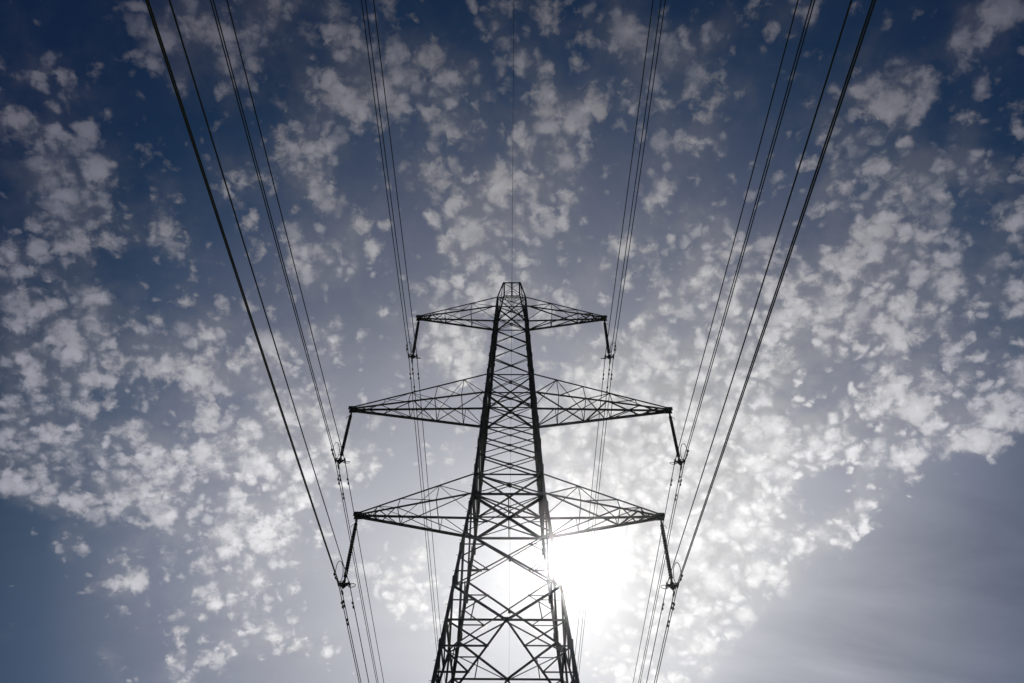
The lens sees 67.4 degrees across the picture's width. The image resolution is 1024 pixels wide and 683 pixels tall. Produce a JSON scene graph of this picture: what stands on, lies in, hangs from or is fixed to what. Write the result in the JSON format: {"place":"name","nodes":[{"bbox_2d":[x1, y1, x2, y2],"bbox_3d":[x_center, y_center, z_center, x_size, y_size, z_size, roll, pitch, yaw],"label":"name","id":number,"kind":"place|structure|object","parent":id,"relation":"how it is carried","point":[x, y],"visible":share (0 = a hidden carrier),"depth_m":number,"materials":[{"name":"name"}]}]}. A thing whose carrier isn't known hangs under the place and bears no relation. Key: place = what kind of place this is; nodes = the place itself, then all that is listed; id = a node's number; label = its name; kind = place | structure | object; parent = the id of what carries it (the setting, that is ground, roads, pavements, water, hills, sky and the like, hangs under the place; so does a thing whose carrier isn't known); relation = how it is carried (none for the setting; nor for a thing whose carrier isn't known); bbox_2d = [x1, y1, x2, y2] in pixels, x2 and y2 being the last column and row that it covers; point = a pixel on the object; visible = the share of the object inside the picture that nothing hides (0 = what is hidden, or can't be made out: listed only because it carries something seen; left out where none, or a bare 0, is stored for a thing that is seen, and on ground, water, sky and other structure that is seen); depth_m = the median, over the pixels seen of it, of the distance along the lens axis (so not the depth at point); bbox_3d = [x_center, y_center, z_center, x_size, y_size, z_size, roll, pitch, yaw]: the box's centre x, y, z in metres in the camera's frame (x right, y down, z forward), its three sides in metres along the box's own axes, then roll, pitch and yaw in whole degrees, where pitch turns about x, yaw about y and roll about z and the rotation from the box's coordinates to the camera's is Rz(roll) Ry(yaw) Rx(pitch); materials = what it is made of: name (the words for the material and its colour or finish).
{"place":"outdoors","nodes":[
{"label":"outdoors","id":0,"kind":"place"},
{"bbox_2d":[0,0,1023,682],"label":"sky","id":1,"kind":"structure","parent":0,"point":[862,521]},
{"bbox_3d":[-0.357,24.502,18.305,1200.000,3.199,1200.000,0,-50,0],"label":"ground","id":2,"kind":"structure","parent":0,"visible":0},
{"bbox_2d":[348,282,672,682],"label":"electricity pylon","id":3,"kind":"object","parent":2,"relation":"on","point":[479,474],"visible":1,"depth_m":38.01,"materials":[{"name":"metal"}]},
{"bbox_2d":[333,411,352,469],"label":"insulator string","id":4,"kind":"object","parent":3,"relation":"hanging from","point":[340,460],"visible":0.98,"depth_m":40.95,"materials":[{"name":"metal"}]},
{"bbox_2d":[210,0,383,682],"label":"conductor bundle","id":5,"kind":"object","parent":4,"relation":"hanging from","point":[338,479],"visible":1,"depth_m":30.64,"materials":[{"name":"metal"}]},
{"bbox_2d":[335,517,357,595],"bbox_3d":[-7.552,9.909,35.840,1.011,4.130,0.531,7,-50,-5],"label":"insulator string","id":6,"kind":"object","parent":3,"relation":"hanging from","point":[343,584],"visible":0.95,"depth_m":35.38,"materials":[{"name":"metal"}]},
{"bbox_2d":[145,0,368,682],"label":"conductor bundle","id":7,"kind":"object","parent":6,"relation":"hanging from","point":[155,26],"visible":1,"depth_m":21.16,"materials":[{"name":"metal"}]},
{"bbox_2d":[406,319,420,363],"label":"insulator string","id":8,"kind":"object","parent":3,"relation":"hanging from","point":[415,340],"visible":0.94,"depth_m":47.13,"materials":[{"name":"metal"}]},
{"bbox_2d":[361,0,444,682],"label":"conductor bundle","id":9,"kind":"object","parent":8,"relation":"hanging from","point":[401,282],"visible":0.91,"depth_m":40.94,"materials":[{"name":"metal"}]},
{"bbox_2d":[509,26,513,616],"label":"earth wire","id":10,"kind":"object","parent":3,"relation":"attached to","point":[512,220],"visible":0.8,"depth_m":47.02,"materials":[{"name":"metal"}]},
{"bbox_2d":[601,320,615,363],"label":"insulator string","id":11,"kind":"object","parent":3,"relation":"hanging from","point":[607,343],"visible":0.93,"depth_m":47.08,"materials":[{"name":"metal"}]},
{"bbox_2d":[575,0,665,674],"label":"conductor bundle","id":12,"kind":"object","parent":11,"relation":"hanging from","point":[620,287],"visible":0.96,"depth_m":41.19,"materials":[{"name":"metal"}]},
{"bbox_2d":[660,518,680,596],"bbox_3d":[7.202,9.940,35.712,1.013,4.130,0.531,-7,-51,6],"label":"insulator string","id":13,"kind":"object","parent":3,"relation":"hanging from","point":[672,585],"visible":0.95,"depth_m":35.23,"materials":[{"name":"metal"}]},
{"bbox_2d":[646,0,875,682],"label":"conductor bundle","id":14,"kind":"object","parent":13,"relation":"hanging from","point":[799,225],"visible":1,"depth_m":21.03,"materials":[{"name":"metal"}]},
{"bbox_2d":[668,412,686,470],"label":"insulator string","id":15,"kind":"object","parent":3,"relation":"hanging from","point":[679,461],"visible":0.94,"depth_m":40.83,"materials":[{"name":"metal"}]},
{"bbox_2d":[633,0,814,682],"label":"conductor bundle","id":16,"kind":"object","parent":15,"relation":"hanging from","point":[679,480],"visible":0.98,"depth_m":30.57,"materials":[{"name":"metal"}]}
]}

